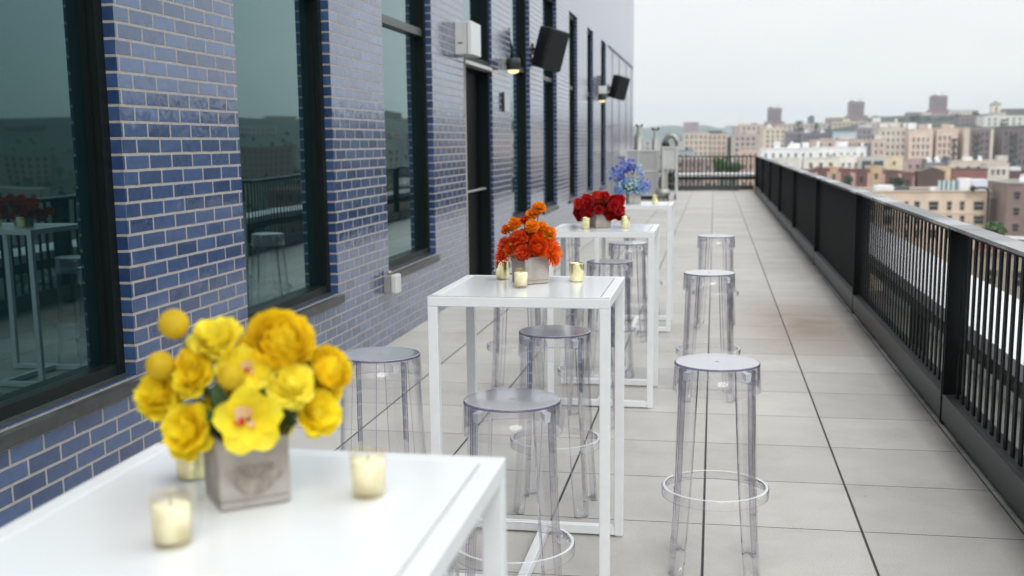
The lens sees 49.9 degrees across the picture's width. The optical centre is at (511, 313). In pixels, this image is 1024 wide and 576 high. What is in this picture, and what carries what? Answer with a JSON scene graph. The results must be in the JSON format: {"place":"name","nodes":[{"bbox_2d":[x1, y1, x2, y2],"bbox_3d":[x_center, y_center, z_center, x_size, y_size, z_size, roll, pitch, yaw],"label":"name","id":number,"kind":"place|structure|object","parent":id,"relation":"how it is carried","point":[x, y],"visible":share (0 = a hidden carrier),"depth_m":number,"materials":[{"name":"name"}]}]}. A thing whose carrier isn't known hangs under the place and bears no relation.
{"place":"outdoors","nodes":[
{"label":"outdoors","id":0,"kind":"place"},
{"bbox_2d":[0,0,633,527],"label":"brick building","id":1,"kind":"structure","parent":0,"point":[324,166],"depth_m":6.07,"materials":[{"name":"blue"}]},
{"bbox_2d":[0,0,145,452],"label":"window","id":2,"kind":"structure","parent":1,"relation":"in","point":[61,326],"depth_m":4.32,"materials":[{"name":"black"}]},
{"bbox_2d":[233,0,344,323],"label":"window","id":3,"kind":"structure","parent":1,"relation":"in","point":[278,43],"depth_m":6.60,"materials":[{"name":"black"}]},
{"bbox_2d":[383,271,400,293],"bbox_3d":[-0.906,-0.240,8.329,0.105,0.169,0.132,1,9,10],"label":"outlet box","id":4,"kind":"object","parent":1,"relation":"attached to","point":[392,283],"visible":1,"depth_m":8.28,"materials":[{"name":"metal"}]},
{"bbox_2d":[381,0,439,276],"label":"window","id":5,"kind":"structure","parent":1,"relation":"in","point":[403,21],"depth_m":9.21,"materials":[{"name":"black"}]},
{"bbox_2d":[454,21,480,57],"bbox_3d":[-0.424,-2.637,10.590,0.165,0.311,0.426,1,9,10],"label":"equipment box","id":6,"kind":"object","parent":1,"relation":"attached to","point":[467,39],"visible":1,"depth_m":10.40,"materials":[{"name":"grey paint"}]},
{"bbox_2d":[463,0,491,274],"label":"door","id":7,"kind":"structure","parent":1,"relation":"in","point":[476,70],"depth_m":12.09,"materials":[{"name":"black"}]},
{"bbox_2d":[501,58,519,73],"bbox_3d":[-0.010,-2.862,12.722,0.212,0.172,0.164,1,9,10],"label":"wall light","id":8,"kind":"object","parent":1,"relation":"attached to","point":[511,65],"visible":1,"depth_m":12.66,"materials":[{"name":"metal"}]},
{"bbox_2d":[510,0,529,224],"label":"window","id":9,"kind":"structure","parent":1,"relation":"in","point":[517,8],"depth_m":14.49,"materials":[{"name":"black"}]},
{"bbox_2d":[532,26,568,71],"bbox_3d":[0.485,-3.556,14.790,0.416,0.614,0.447,8,12,43],"label":"outdoor speaker","id":10,"kind":"object","parent":1,"relation":"attached to","point":[548,51],"visible":1,"depth_m":14.67},
{"bbox_2d":[543,0,558,214],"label":"window","id":11,"kind":"structure","parent":1,"relation":"in","point":[548,93],"depth_m":17.04,"materials":[{"name":"black"}]},
{"bbox_2d":[569,14,578,203],"bbox_3d":[1.029,-3.575,19.241,0.140,3.224,1.262,1,9,10],"label":"window","id":12,"kind":"structure","parent":1,"relation":"in","point":[571,19],"depth_m":19.70,"materials":[{"name":"black"}]},
{"bbox_2d":[587,29,593,194],"bbox_3d":[1.505,-3.981,21.831,0.140,3.224,1.172,1,9,10],"label":"window","id":13,"kind":"structure","parent":1,"relation":"in","point":[588,32],"depth_m":22.28,"materials":[{"name":"black"}]},
{"bbox_2d":[601,42,606,189],"bbox_3d":[1.980,-4.387,24.412,0.140,3.224,1.222,1,9,10],"label":"window","id":14,"kind":"structure","parent":1,"relation":"in","point":[602,44],"depth_m":24.86,"materials":[{"name":"black"}]},
{"bbox_2d":[608,74,629,100],"bbox_3d":[2.452,-5.236,25.483,0.412,0.601,0.438,8,12,43],"label":"outdoor speaker","id":15,"kind":"object","parent":1,"relation":"attached to","point":[618,88],"visible":1,"depth_m":25.37},
{"bbox_2d":[634,124,658,149],"bbox_3d":[3.690,-4.191,30.145,0.690,1.996,0.270,1,9,10],"label":"exhaust stack","id":16,"kind":"object","parent":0,"point":[639,141],"visible":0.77,"depth_m":29.99,"materials":[{"name":"metal"}]},
{"bbox_2d":[288,191,1023,575],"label":"terrace floor","id":17,"kind":"structure","parent":0,"point":[866,465],"depth_m":5.74,"materials":[{"name":"tile"}]},
{"bbox_2d":[0,443,506,575],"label":"bar table","id":18,"kind":"object","parent":17,"relation":"on","point":[420,514],"visible":0.97,"depth_m":1.48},
{"bbox_2d":[151,498,190,543],"bbox_3d":[-0.431,0.261,1.392,0.054,0.066,0.054,1,9,11],"label":"votive candle","id":19,"kind":"object","parent":18,"relation":"on","point":[171,521],"visible":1,"depth_m":1.38,"materials":[{"name":"beige wax"}]},
{"bbox_2d":[175,452,204,479],"bbox_3d":[-0.489,0.216,1.683,0.054,0.066,0.054,-2,9,-6],"label":"votive candle","id":20,"kind":"object","parent":18,"relation":"on","point":[192,470],"visible":0.33,"depth_m":1.66,"materials":[{"name":"beige wax"}]},
{"bbox_2d":[203,428,290,511],"bbox_3d":[-0.380,0.216,1.575,0.100,0.098,0.101,-5,10,-27],"label":"concrete planter","id":21,"kind":"object","parent":18,"relation":"on","point":[251,478],"visible":0.79,"depth_m":1.53,"materials":[{"name":"grey concrete"}]},
{"bbox_2d":[132,308,353,462],"bbox_3d":[-0.383,0.097,1.541,0.309,0.215,0.197,1,9,10],"label":"flower bouquet","id":22,"kind":"object","parent":21,"relation":"on","point":[265,389],"visible":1,"depth_m":1.52,"materials":[{"name":"yellow plant"}]},
{"bbox_2d":[351,455,383,494],"bbox_3d":[-0.206,0.229,1.578,0.054,0.066,0.054,5,10,32],"label":"votive candle","id":23,"kind":"object","parent":18,"relation":"on","point":[367,474],"visible":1,"depth_m":1.56,"materials":[{"name":"beige wax"}]},
{"bbox_2d":[340,346,425,453],"bbox_3d":[-0.484,0.518,4.132,0.379,0.750,0.379,2,9,18],"label":"bar stool","id":24,"kind":"object","parent":17,"relation":"on","point":[381,354],"visible":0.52,"depth_m":4.05,"materials":[{"name":"clear plastic"}]},
{"bbox_2d":[459,388,574,575],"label":"bar stool","id":25,"kind":"object","parent":17,"relation":"on","point":[512,400],"visible":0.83,"depth_m":3.31,"materials":[{"name":"clear plastic"}]},
{"bbox_2d":[487,268,546,389],"bbox_3d":[0.033,0.107,6.750,0.379,0.750,0.379,0,9,5],"label":"bar stool","id":26,"kind":"object","parent":17,"relation":"on","point":[539,357],"visible":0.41,"depth_m":6.81,"materials":[{"name":"clear plastic"}]},
{"bbox_2d":[427,275,624,575],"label":"bar table","id":27,"kind":"object","parent":17,"relation":"on","point":[470,293],"visible":0.88,"depth_m":3.73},
{"bbox_2d":[495,260,509,278],"bbox_3d":[-0.035,-0.164,4.101,0.054,0.066,0.054,-5,10,-27],"label":"votive candle","id":28,"kind":"object","parent":27,"relation":"on","point":[502,272],"visible":0.77,"depth_m":4.08,"materials":[{"name":"beige wax"}]},
{"bbox_2d":[514,272,527,285],"bbox_3d":[0.031,-0.124,3.841,0.054,0.066,0.054,-3,9,-14],"label":"votive candle","id":29,"kind":"object","parent":27,"relation":"on","point":[520,278],"visible":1,"depth_m":3.82,"materials":[{"name":"beige wax"}]},
{"bbox_2d":[512,255,548,284],"bbox_3d":[0.066,-0.161,3.975,0.100,0.098,0.100,-6,10,-29],"label":"concrete planter","id":30,"kind":"object","parent":27,"relation":"on","point":[536,268],"visible":0.66,"depth_m":3.94,"materials":[{"name":"grey concrete"}]},
{"bbox_2d":[495,201,562,267],"bbox_3d":[0.061,-0.286,3.953,0.190,0.239,0.212,-8,12,-41],"label":"flower bouquet","id":31,"kind":"object","parent":30,"relation":"in","point":[533,237],"visible":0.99,"depth_m":3.93,"materials":[{"name":"orange plant"}]},
{"bbox_2d":[570,262,583,281],"bbox_3d":[0.236,-0.151,3.999,0.054,0.066,0.054,7,11,39],"label":"votive candle","id":32,"kind":"object","parent":27,"relation":"on","point":[576,271],"visible":1,"depth_m":3.98,"materials":[{"name":"gold wax"}]},
{"bbox_2d":[510,325,598,517],"bbox_3d":[0.180,0.440,4.589,0.379,0.750,0.379,2,9,14],"label":"bar stool","id":33,"kind":"object","parent":17,"relation":"on","point":[554,332],"visible":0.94,"depth_m":4.52,"materials":[{"name":"clear plastic"}]},
{"bbox_2d":[557,305,626,426],"bbox_3d":[0.436,0.221,5.984,0.379,0.750,0.379,2,9,15],"label":"bar stool","id":34,"kind":"object","parent":17,"relation":"on","point":[570,372],"visible":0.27,"depth_m":5.92,"materials":[{"name":"clear plastic"}]},
{"bbox_2d":[547,224,658,408],"bbox_3d":[0.555,-0.006,6.574,0.608,1.016,0.608,1,9,10],"label":"bar table","id":35,"kind":"object","parent":17,"relation":"on","point":[650,232],"visible":0.69,"depth_m":6.36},
{"bbox_2d":[590,211,610,227],"bbox_3d":[0.520,-0.562,6.524,0.100,0.098,0.100,-4,10,-23],"label":"concrete planter","id":36,"kind":"object","parent":35,"relation":"on","point":[599,221],"visible":0.62,"depth_m":6.48,"materials":[{"name":"grey concrete"}]},
{"bbox_2d":[572,190,625,221],"bbox_3d":[0.512,-0.636,6.514,0.329,0.191,0.238,1,9,10],"label":"flower bouquet","id":37,"kind":"object","parent":36,"relation":"in","point":[608,206],"visible":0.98,"depth_m":6.45,"materials":[{"name":"red plant"}]},
{"bbox_2d":[585,259,637,377],"bbox_3d":[0.639,0.028,7.212,0.379,0.750,0.379,0,9,3],"label":"bar stool","id":38,"kind":"object","parent":17,"relation":"on","point":[623,262],"visible":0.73,"depth_m":7.14,"materials":[{"name":"clear plastic"}]},
{"bbox_2d":[608,241,647,342],"bbox_3d":[0.893,-0.173,8.492,0.379,0.750,0.379,1,9,7],"label":"bar stool","id":39,"kind":"object","parent":17,"relation":"on","point":[626,243],"visible":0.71,"depth_m":8.41,"materials":[{"name":"clear plastic"}]},
{"bbox_2d":[595,202,673,331],"bbox_3d":[1.017,-0.400,9.082,0.608,1.016,0.608,1,9,10],"label":"bar table","id":40,"kind":"object","parent":17,"relation":"on","point":[669,208],"visible":0.59,"depth_m":8.82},
{"bbox_2d":[626,191,640,203],"bbox_3d":[0.994,-0.951,9.005,0.100,0.098,0.100,-2,9,-8],"label":"concrete planter","id":41,"kind":"object","parent":40,"relation":"on","point":[633,198],"visible":0.93,"depth_m":8.96,"materials":[{"name":"grey concrete"}]},
{"bbox_2d":[608,158,650,195],"bbox_3d":[0.960,-1.104,8.975,0.353,0.333,0.202,1,9,10],"label":"flower bouquet","id":42,"kind":"object","parent":41,"relation":"in","point":[628,186],"visible":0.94,"depth_m":8.95,"materials":[{"name":"blue plant"}]},
{"bbox_2d":[625,149,659,199],"bbox_3d":[3.483,-3.711,29.331,0.860,1.300,0.804,1,9,10],"label":"condenser enclosure","id":43,"kind":"object","parent":17,"relation":"on","point":[649,160],"visible":0.61,"depth_m":28.92,"materials":[{"name":"grey paint"}]},
{"bbox_2d":[624,238,661,315],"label":"bar stool","id":44,"kind":"object","parent":17,"relation":"on","point":[626,283],"visible":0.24,"depth_m":9.65,"materials":[{"name":"clear plastic"}]},
{"bbox_2d":[660,133,684,187],"bbox_3d":[4.334,-3.991,29.691,0.644,1.724,0.315,1,9,10],"label":"insulated duct","id":45,"kind":"object","parent":17,"relation":"on","point":[678,142],"visible":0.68,"depth_m":29.57,"materials":[{"name":"metal"}]},
{"bbox_2d":[660,155,754,190],"bbox_3d":[5.532,-4.304,33.787,3.742,1.063,0.120,1,9,10],"label":"railing section","id":46,"kind":"object","parent":17,"relation":"on","point":[715,187],"visible":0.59,"depth_m":33.67,"materials":[{"name":"black paint"}]},
{"bbox_2d":[676,270,740,401],"bbox_3d":[1.165,0.128,6.529,0.379,0.750,0.379,0,9,6],"label":"bar stool","id":47,"kind":"object","parent":17,"relation":"on","point":[725,274],"visible":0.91,"depth_m":6.47,"materials":[{"name":"clear plastic"}]},
{"bbox_2d":[661,354,768,575],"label":"bar stool","id":48,"kind":"object","parent":17,"relation":"on","point":[717,363],"visible":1,"depth_m":3.86,"materials":[{"name":"clear plastic"}]},
{"bbox_2d":[692,234,738,329],"bbox_3d":[1.670,-0.265,9.029,0.379,0.750,0.379,2,9,16],"label":"bar stool","id":49,"kind":"object","parent":17,"relation":"on","point":[709,236],"visible":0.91,"depth_m":8.99,"materials":[{"name":"clear plastic"}]},
{"bbox_2d":[756,156,765,196],"bbox_3d":[6.898,-3.811,30.507,0.120,1.063,3.897,1,9,10],"label":"railing section","id":50,"kind":"object","parent":17,"relation":"on","point":[758,173],"visible":0.71,"depth_m":31.26,"materials":[{"name":"black paint"}]},
{"bbox_2d":[761,158,771,205],"bbox_3d":[6.200,-3.215,26.712,0.120,1.063,3.897,1,9,10],"label":"railing section","id":51,"kind":"object","parent":17,"relation":"on","point":[765,182],"visible":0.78,"depth_m":27.45,"materials":[{"name":"black paint"}]},
{"bbox_2d":[768,160,783,217],"bbox_3d":[5.501,-2.619,22.916,0.120,1.063,3.897,1,9,10],"label":"railing section","id":52,"kind":"object","parent":17,"relation":"on","point":[773,185],"visible":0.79,"depth_m":23.47,"materials":[{"name":"black paint"}]},
{"bbox_2d":[778,164,798,234],"bbox_3d":[4.802,-2.023,19.121,0.120,1.063,3.897,1,9,10],"label":"railing section","id":53,"kind":"object","parent":17,"relation":"on","point":[785,197],"visible":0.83,"depth_m":19.48,"materials":[{"name":"black paint"}]},
{"bbox_2d":[792,169,823,263],"bbox_3d":[4.104,-1.426,15.325,0.120,1.063,3.897,1,9,10],"label":"railing section","id":54,"kind":"object","parent":17,"relation":"on","point":[804,201],"visible":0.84,"depth_m":15.45,"materials":[{"name":"black paint"}]},
{"bbox_2d":[814,177,869,308],"bbox_3d":[3.405,-0.830,11.530,0.120,1.063,3.897,1,9,10],"label":"railing section","id":55,"kind":"object","parent":17,"relation":"on","point":[835,224],"visible":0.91,"depth_m":11.44,"materials":[{"name":"black paint"}]},
{"bbox_2d":[660,173,1023,398],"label":"ledge","id":56,"kind":"object","parent":17,"relation":"on","point":[987,326],"visible":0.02,"depth_m":6.82,"materials":[{"name":"concrete"}]},
{"bbox_2d":[852,192,972,421],"bbox_3d":[2.706,-0.234,7.735,0.120,1.063,3.897,1,9,10],"label":"railing section","id":57,"kind":"object","parent":17,"relation":"on","point":[920,369],"visible":0.9,"depth_m":7.37,"materials":[{"name":"black paint"}]},
{"bbox_2d":[941,225,1023,520],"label":"railing section","id":58,"kind":"object","parent":17,"relation":"on","point":[995,453],"visible":1,"depth_m":5.16,"materials":[{"name":"black paint"}]},
{"bbox_2d":[662,146,677,199],"bbox_3d":[4.157,-3.701,28.953,0.400,1.378,0.700,1,9,10],"label":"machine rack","id":59,"kind":"object","parent":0,"point":[669,158],"visible":0.86,"depth_m":28.61,"materials":[{"name":"metal"}]},
{"bbox_2d":[633,125,724,146],"bbox_3d":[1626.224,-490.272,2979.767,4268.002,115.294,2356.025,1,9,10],"label":"hills","id":60,"kind":"structure","parent":0,"point":[662,132],"depth_m":3383.51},
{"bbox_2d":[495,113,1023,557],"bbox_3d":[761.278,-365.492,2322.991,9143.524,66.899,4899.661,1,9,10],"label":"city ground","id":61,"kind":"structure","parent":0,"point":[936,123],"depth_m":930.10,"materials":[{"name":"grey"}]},
{"bbox_2d":[644,139,672,171],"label":"apartment building","id":62,"kind":"structure","parent":61,"relation":"on","point":[647,144],"depth_m":687.67,"materials":[{"name":"grey"}]},
{"bbox_2d":[673,157,705,190],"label":"building","id":63,"kind":"structure","parent":61,"relation":"on","point":[688,164],"depth_m":421.18,"materials":[{"name":"grey"}]},
{"bbox_2d":[683,122,709,159],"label":"apartment building","id":64,"kind":"structure","parent":61,"relation":"on","point":[695,140],"depth_m":624.23,"materials":[{"name":"grey"}]},
{"bbox_2d":[702,160,719,190],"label":"building","id":65,"kind":"structure","parent":61,"relation":"on","point":[708,166],"depth_m":390.69,"materials":[{"name":"grey"}]},
{"bbox_2d":[708,131,726,172],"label":"apartment building","id":66,"kind":"structure","parent":61,"relation":"on","point":[717,143],"depth_m":636.70,"materials":[{"name":"grey"}]},
{"bbox_2d":[731,131,758,162],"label":"apartment building","id":67,"kind":"structure","parent":61,"relation":"on","point":[750,140],"depth_m":629.08,"materials":[{"name":"grey"}]},
{"bbox_2d":[738,159,754,190],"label":"building","id":68,"kind":"structure","parent":61,"relation":"on","point":[748,168],"depth_m":388.26,"materials":[{"name":"grey"}]},
{"bbox_2d":[738,121,763,147],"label":"apartment building","id":69,"kind":"structure","parent":61,"relation":"on","point":[744,127],"depth_m":791.38,"materials":[{"name":"grey"}]},
{"bbox_2d":[764,107,784,127],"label":"apartment tower","id":70,"kind":"structure","parent":61,"relation":"on","point":[774,116],"depth_m":1199.22,"materials":[{"name":"grey"}]},
{"bbox_2d":[761,124,788,147],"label":"apartment building","id":71,"kind":"structure","parent":61,"relation":"on","point":[770,134],"depth_m":731.56,"materials":[{"name":"grey"}]},
{"bbox_2d":[770,158,799,168],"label":"building","id":72,"kind":"structure","parent":61,"relation":"on","point":[794,162],"depth_m":394.87,"materials":[{"name":"grey"}]},
{"bbox_2d":[759,141,815,168],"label":"apartment building","id":73,"kind":"structure","parent":61,"relation":"on","point":[793,150],"depth_m":452.43,"materials":[{"name":"grey"}]},
{"bbox_2d":[784,131,800,147],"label":"apartment building","id":74,"kind":"structure","parent":61,"relation":"on","point":[791,136],"depth_m":671.83,"materials":[{"name":"grey"}]},
{"bbox_2d":[781,123,827,132],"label":"apartment building","id":75,"kind":"structure","parent":61,"relation":"on","point":[809,127],"depth_m":1051.81,"materials":[{"name":"grey"}]},
{"bbox_2d":[800,128,831,147],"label":"apartment building","id":76,"kind":"structure","parent":61,"relation":"on","point":[806,136],"depth_m":659.96,"materials":[{"name":"grey"}]},
{"bbox_2d":[801,154,838,168],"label":"building","id":77,"kind":"structure","parent":61,"relation":"on","point":[811,162],"depth_m":391.30,"materials":[{"name":"grey"}]},
{"bbox_2d":[809,137,866,147],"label":"apartment building","id":78,"kind":"structure","parent":61,"relation":"on","point":[827,142],"depth_m":534.72,"materials":[{"name":"grey"}]},
{"bbox_2d":[813,141,866,156],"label":"apartment building","id":79,"kind":"structure","parent":61,"relation":"on","point":[842,148],"depth_m":450.87,"materials":[{"name":"grey"}]},
{"bbox_2d":[838,167,853,185],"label":"rowhouse","id":80,"kind":"structure","parent":61,"relation":"on","point":[843,173],"depth_m":319.96,"materials":[{"name":"pink"}]},
{"bbox_2d":[836,154,860,168],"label":"building","id":81,"kind":"structure","parent":61,"relation":"on","point":[848,161],"depth_m":393.24,"materials":[{"name":"grey"}]},
{"bbox_2d":[831,119,866,128],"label":"apartment building","id":82,"kind":"structure","parent":61,"relation":"on","point":[841,124],"depth_m":998.02,"materials":[{"name":"grey"}]},
{"bbox_2d":[845,100,867,120],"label":"apartment tower","id":83,"kind":"structure","parent":61,"relation":"on","point":[855,111],"depth_m":1183.27,"materials":[{"name":"grey"}]},
{"bbox_2d":[853,167,870,186],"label":"rowhouse","id":84,"kind":"structure","parent":61,"relation":"on","point":[861,177],"depth_m":320.73,"materials":[{"name":"pink"}]},
{"bbox_2d":[853,125,872,138],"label":"apartment building","id":85,"kind":"structure","parent":61,"relation":"on","point":[864,131],"depth_m":664.14,"materials":[{"name":"grey"}]},
{"bbox_2d":[858,156,885,169],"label":"building","id":86,"kind":"structure","parent":61,"relation":"on","point":[867,161],"depth_m":385.14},
{"bbox_2d":[864,164,882,186],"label":"rowhouse","id":87,"kind":"structure","parent":61,"relation":"on","point":[876,175],"depth_m":321.28,"materials":[{"name":"yellow"}]},
{"bbox_2d":[867,135,886,156],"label":"apartment building","id":88,"kind":"structure","parent":61,"relation":"on","point":[878,146],"depth_m":493.15,"materials":[{"name":"grey"}]},
{"bbox_2d":[874,122,907,158],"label":"apartment building","id":89,"kind":"structure","parent":61,"relation":"on","point":[894,134],"depth_m":505.74,"materials":[{"name":"grey"}]},
{"bbox_2d":[882,168,901,184],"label":"rowhouse","id":90,"kind":"structure","parent":61,"relation":"on","point":[888,176],"depth_m":322.18,"materials":[{"name":"pink"}]},
{"bbox_2d":[882,156,902,170],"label":"building","id":91,"kind":"structure","parent":61,"relation":"on","point":[893,162],"depth_m":396.19,"materials":[{"name":"yellow"}]},
{"bbox_2d":[901,170,915,186],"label":"rowhouse","id":92,"kind":"structure","parent":61,"relation":"on","point":[909,177],"depth_m":322.69,"materials":[{"name":"pink"}]},
{"bbox_2d":[902,159,922,172],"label":"building","id":93,"kind":"structure","parent":61,"relation":"on","point":[911,165],"depth_m":406.54,"materials":[{"name":"pink"}]},
{"bbox_2d":[906,123,932,158],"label":"apartment building","id":94,"kind":"structure","parent":61,"relation":"on","point":[920,142],"depth_m":499.27,"materials":[{"name":"grey"}]},
{"bbox_2d":[857,178,990,289],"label":"apartment building","id":95,"kind":"structure","parent":61,"relation":"on","point":[958,199],"depth_m":222.49,"materials":[{"name":"brick"}]},
{"bbox_2d":[914,166,945,186],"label":"building","id":96,"kind":"structure","parent":61,"relation":"on","point":[930,176],"depth_m":319.35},
{"bbox_2d":[922,156,951,167],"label":"building","id":97,"kind":"structure","parent":61,"relation":"on","point":[929,161],"depth_m":400.75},
{"bbox_2d":[927,94,947,113],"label":"apartment tower","id":98,"kind":"structure","parent":61,"relation":"on","point":[937,104],"depth_m":1167.59,"materials":[{"name":"grey"}]},
{"bbox_2d":[931,124,957,159],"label":"apartment building","id":99,"kind":"structure","parent":61,"relation":"on","point":[945,139],"depth_m":499.10,"materials":[{"name":"grey"}]},
{"bbox_2d":[874,284,1023,454],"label":"roof","id":100,"kind":"structure","parent":61,"relation":"on","point":[1010,416],"depth_m":20.88,"materials":[{"name":"grey paint"}]},
{"bbox_2d":[957,127,970,159],"bbox_3d":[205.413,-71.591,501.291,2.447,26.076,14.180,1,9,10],"label":"apartment building","id":101,"kind":"structure","parent":61,"relation":"on","point":[963,141],"depth_m":495.56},
{"bbox_2d":[954,116,975,124],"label":"apartment building","id":102,"kind":"structure","parent":61,"relation":"on","point":[961,120],"depth_m":839.16,"materials":[{"name":"grey"}]},
{"bbox_2d":[950,168,987,180],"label":"building","id":103,"kind":"structure","parent":61,"relation":"on","point":[975,173],"depth_m":328.41,"materials":[{"name":"red"}]},
{"bbox_2d":[947,155,1007,167],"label":"building","id":104,"kind":"structure","parent":61,"relation":"on","point":[967,162],"depth_m":393.77,"materials":[{"name":"grey"}]},
{"bbox_2d":[969,128,990,159],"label":"apartment building","id":105,"kind":"structure","parent":61,"relation":"on","point":[979,142],"depth_m":492.55,"materials":[{"name":"grey"}]},
{"bbox_2d":[989,191,995,222],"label":"apartment building","id":106,"kind":"structure","parent":61,"relation":"on","point":[992,209],"depth_m":221.75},
{"bbox_2d":[980,163,1009,178],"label":"building","id":107,"kind":"structure","parent":61,"relation":"on","point":[998,170],"depth_m":340.89,"materials":[{"name":"grey"}]},
{"bbox_2d":[984,221,1007,235],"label":"tree","id":108,"kind":"object","parent":61,"relation":"on","point":[998,228],"visible":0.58,"depth_m":191.68,"materials":[{"name":"green plant"}]},
{"bbox_2d":[971,236,1023,298],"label":"building","id":109,"kind":"structure","parent":61,"relation":"on","point":[1011,271],"depth_m":110.03,"materials":[{"name":"grey"}]},
{"bbox_2d":[976,112,1023,126],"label":"apartment building","id":110,"kind":"structure","parent":61,"relation":"on","point":[992,119],"depth_m":797.95,"materials":[{"name":"grey"}]},
{"bbox_2d":[987,174,1023,236],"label":"apartment building","id":111,"kind":"structure","parent":61,"relation":"on","point":[1009,196],"depth_m":213.88,"materials":[{"name":"grey"}]},
{"bbox_2d":[994,127,1023,166],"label":"apartment building","id":112,"kind":"structure","parent":61,"relation":"on","point":[1009,142],"depth_m":490.51,"materials":[{"name":"grey"}]},
{"bbox_2d":[633,0,1023,127],"label":"sky","id":113,"kind":"structure","parent":0,"point":[713,63],"materials":[{"name":"white"}]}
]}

